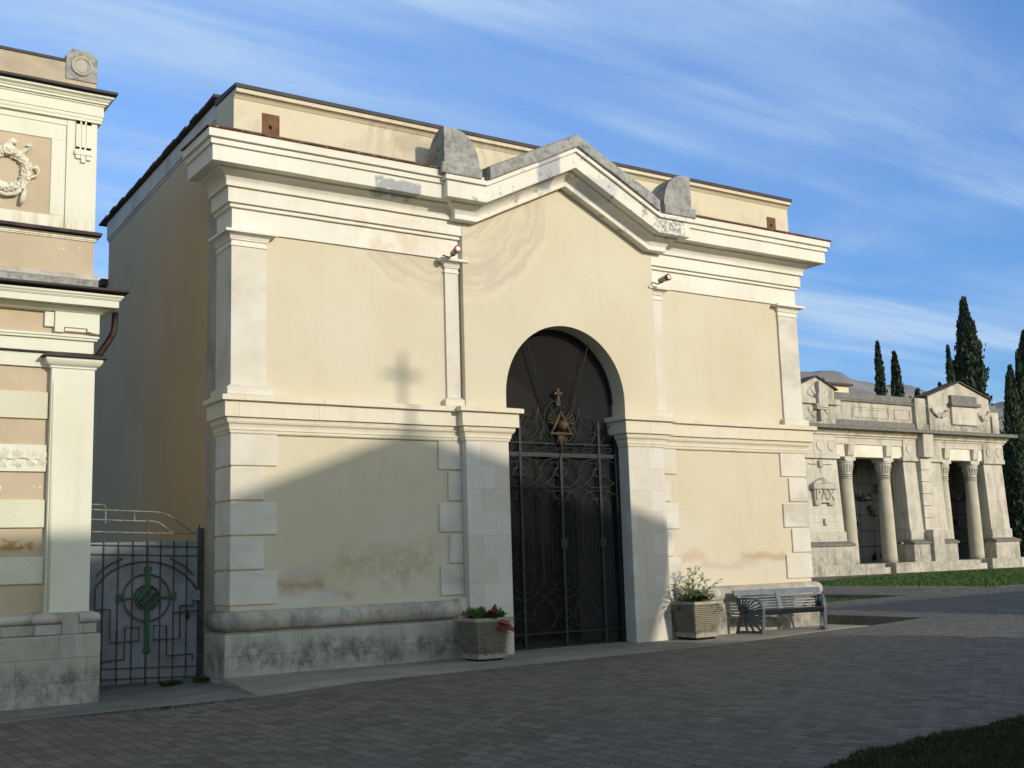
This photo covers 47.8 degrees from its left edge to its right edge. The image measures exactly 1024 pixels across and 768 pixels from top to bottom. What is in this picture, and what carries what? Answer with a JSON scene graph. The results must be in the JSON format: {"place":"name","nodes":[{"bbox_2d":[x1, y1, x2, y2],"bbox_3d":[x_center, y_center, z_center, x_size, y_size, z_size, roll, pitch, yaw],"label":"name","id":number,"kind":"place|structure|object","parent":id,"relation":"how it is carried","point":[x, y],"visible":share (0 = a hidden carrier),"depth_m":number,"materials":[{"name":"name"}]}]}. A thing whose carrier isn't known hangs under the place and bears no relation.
{"place":"outdoors","nodes":[
{"label":"outdoors","id":0,"kind":"place"},
{"bbox_2d":[0,567,1023,767],"bbox_3d":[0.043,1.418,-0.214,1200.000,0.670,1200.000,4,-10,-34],"label":"paving","id":1,"kind":"structure","parent":0,"point":[779,702],"depth_m":12.68,"materials":[{"name":"grey stone"}]},
{"bbox_2d":[0,45,129,722],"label":"striped mausoleum","id":2,"kind":"structure","parent":1,"relation":"on","point":[57,304],"depth_m":16.08,"materials":[{"name":"stone"}]},
{"bbox_2d":[89,504,203,690],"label":"side gate","id":3,"kind":"structure","parent":2,"relation":"attached to","point":[146,601],"depth_m":17.68,"materials":[{"name":"black metal"}]},
{"bbox_2d":[0,675,257,722],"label":"concrete channel","id":4,"kind":"object","parent":1,"relation":"on","point":[129,696],"visible":0.32,"depth_m":15.66,"materials":[{"name":"grey concrete"}]},
{"bbox_2d":[159,677,184,685],"bbox_3d":[-5.091,4.452,17.256,0.402,0.118,0.285,4,-10,-34],"label":"weed clump","id":5,"kind":"object","parent":4,"relation":"on","point":[170,682],"visible":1,"depth_m":17.21,"materials":[{"name":"green plant"}]},
{"bbox_2d":[192,675,210,682],"bbox_3d":[-4.562,4.383,17.249,0.417,0.132,0.421,-3,-9,5],"label":"weed clump","id":6,"kind":"object","parent":4,"relation":"on","point":[205,678],"visible":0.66,"depth_m":17.16,"materials":[{"name":"green plant"}]},
{"bbox_2d":[91,82,831,683],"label":"burial chapel","id":7,"kind":"structure","parent":1,"relation":"on","point":[347,414],"depth_m":20.04,"materials":[{"name":"paint"}]},
{"bbox_2d":[442,245,461,257],"bbox_3d":[-1.018,-2.248,19.706,0.173,0.174,0.390,4,-10,-34],"label":"spotlight","id":8,"kind":"object","parent":7,"relation":"attached to","point":[457,249],"visible":1,"depth_m":19.59,"materials":[{"name":"grey metal"}]},
{"bbox_2d":[652,274,670,284],"bbox_3d":[2.886,-2.012,22.312,0.131,0.174,0.401,6,-12,-42],"label":"spotlight","id":9,"kind":"object","parent":7,"relation":"attached to","point":[666,277],"visible":1,"depth_m":22.21,"materials":[{"name":"grey metal"}]},
{"bbox_2d":[221,624,868,697],"bbox_3d":[1.673,4.790,19.515,13.200,0.662,2.300,4,-10,-34],"label":"stone apron","id":10,"kind":"object","parent":1,"relation":"on","point":[263,685],"visible":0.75,"depth_m":17.80,"materials":[{"name":"grey stone"}]},
{"bbox_2d":[453,616,513,660],"bbox_3d":[-0.454,4.095,18.536,0.714,0.680,0.714,4,-10,-34],"label":"planter","id":11,"kind":"object","parent":10,"relation":"on","point":[484,639],"visible":0.96,"depth_m":18.31,"materials":[{"name":"concrete"}]},
{"bbox_2d":[460,604,513,632],"bbox_3d":[-0.416,3.772,18.563,0.726,0.436,0.856,4,-10,-34],"label":"leafy plant","id":12,"kind":"object","parent":11,"relation":"in","point":[480,612],"visible":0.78,"depth_m":18.38,"materials":[{"name":"green plant"}]},
{"bbox_2d":[671,600,722,639],"bbox_3d":[3.417,4.374,21.387,0.725,0.690,0.725,4,-10,-34],"label":"planter","id":13,"kind":"object","parent":10,"relation":"on","point":[696,620],"visible":1,"depth_m":21.16,"materials":[{"name":"concrete"}]},
{"bbox_2d":[678,588,713,601],"bbox_3d":[3.421,3.954,21.458,0.611,0.338,0.629,4,-10,-34],"label":"leafy plant","id":14,"kind":"object","parent":13,"relation":"in","point":[693,599],"visible":0.67,"depth_m":21.32,"materials":[{"name":"green plant"}]},
{"bbox_2d":[664,565,733,619],"bbox_3d":[3.493,3.842,21.379,1.331,0.984,0.839,4,-10,-34],"label":"wiry shrub","id":15,"kind":"object","parent":13,"relation":"in","point":[691,592],"visible":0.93,"depth_m":21.36,"materials":[{"name":"green plant"}]},
{"bbox_2d":[732,587,827,633],"bbox_3d":[5.304,4.377,22.337,2.101,0.816,0.550,2,-9,-24],"label":"bench","id":16,"kind":"object","parent":10,"relation":"on","point":[746,613],"visible":1,"depth_m":22.32,"materials":[{"name":"grey metal"}]},
{"bbox_2d":[828,382,852,392],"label":"cream outbuilding","id":17,"kind":"structure","parent":1,"relation":"on","point":[841,387],"depth_m":60.33,"materials":[{"name":"paint"}]},
{"bbox_2d":[824,594,919,625],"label":"bed kerbs","id":18,"kind":"structure","parent":1,"relation":"on","point":[853,620],"depth_m":26.89,"materials":[{"name":"concrete"}]},
{"bbox_2d":[801,375,1023,576],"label":"burial loggia","id":19,"kind":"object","parent":1,"relation":"on","point":[911,451],"visible":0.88,"depth_m":51.55,"materials":[{"name":"stone"}]},
{"bbox_2d":[855,459,871,501],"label":"hanging lantern","id":20,"kind":"object","parent":19,"relation":"hanging from","point":[863,498],"visible":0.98,"depth_m":50.77,"materials":[{"name":"black metal"}]},
{"bbox_2d":[867,505,875,516],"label":"flower bunch","id":21,"kind":"object","parent":19,"relation":"attached to","point":[869,507],"visible":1,"depth_m":53.38,"materials":[{"name":"red plant"}]},
{"bbox_2d":[950,463,965,501],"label":"hanging lantern","id":22,"kind":"object","parent":19,"relation":"hanging from","point":[956,498],"visible":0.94,"depth_m":54.49,"materials":[{"name":"black metal"}]},
{"bbox_2d":[909,388,924,397],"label":"cypress tree","id":23,"kind":"object","parent":1,"relation":"on","point":[917,391],"visible":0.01,"depth_m":79.69,"materials":[{"name":"green plant"}]},
{"bbox_2d":[945,296,1002,433],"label":"cypress tree","id":24,"kind":"object","parent":1,"relation":"on","point":[966,366],"visible":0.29,"depth_m":73.12,"materials":[{"name":"green plant"}]},
{"bbox_2d":[999,429,1006,484],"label":"cypress tree","id":25,"kind":"object","parent":1,"relation":"on","point":[1002,432],"visible":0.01,"depth_m":71.08,"materials":[{"name":"green plant"}]},
{"bbox_2d":[1002,372,1023,556],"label":"cypress tree","id":26,"kind":"object","parent":1,"relation":"on","point":[1013,456],"visible":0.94,"depth_m":67.71,"materials":[{"name":"green plant"}]},
{"bbox_2d":[1002,351,1023,434],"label":"cypress tree","id":27,"kind":"object","parent":1,"relation":"on","point":[1017,380],"visible":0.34,"depth_m":72.42,"materials":[{"name":"green plant"}]},
{"bbox_2d":[1016,329,1023,372],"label":"cypress tree","id":28,"kind":"object","parent":1,"relation":"on","point":[1020,348],"visible":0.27,"depth_m":73.64,"materials":[{"name":"green plant"}]},
{"bbox_2d":[0,0,1023,586],"label":"sky","id":29,"kind":"structure","parent":0,"point":[893,130],"materials":[{"name":"blue"}]},
{"bbox_2d":[822,596,877,601],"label":"grass","id":30,"kind":"structure","parent":0,"point":[834,599],"depth_m":33.68,"materials":[{"name":"green plant"}]},
{"bbox_2d":[874,340,887,395],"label":"cypress tree","id":31,"kind":"object","parent":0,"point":[880,383],"visible":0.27,"depth_m":71.49,"materials":[{"name":"green plant"}]},
{"bbox_2d":[890,350,904,396],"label":"cypress tree","id":32,"kind":"object","parent":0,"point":[897,388],"visible":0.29,"depth_m":72.29,"materials":[{"name":"green plant"}]},
{"bbox_2d":[800,371,1004,431],"bbox_3d":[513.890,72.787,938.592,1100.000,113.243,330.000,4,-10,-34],"label":"mountain","id":33,"kind":"structure","parent":0,"point":[861,387],"depth_m":702.48,"materials":[{"name":"grey stone"}]},
{"bbox_2d":[816,567,1023,586],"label":"lawn","id":34,"kind":"structure","parent":0,"point":[959,584],"depth_m":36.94,"materials":[{"name":"green plant"}]},
{"bbox_2d":[820,713,1023,767],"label":"lawn","id":35,"kind":"structure","parent":0,"point":[934,751],"depth_m":8.95,"materials":[{"name":"green plant"}]}
]}

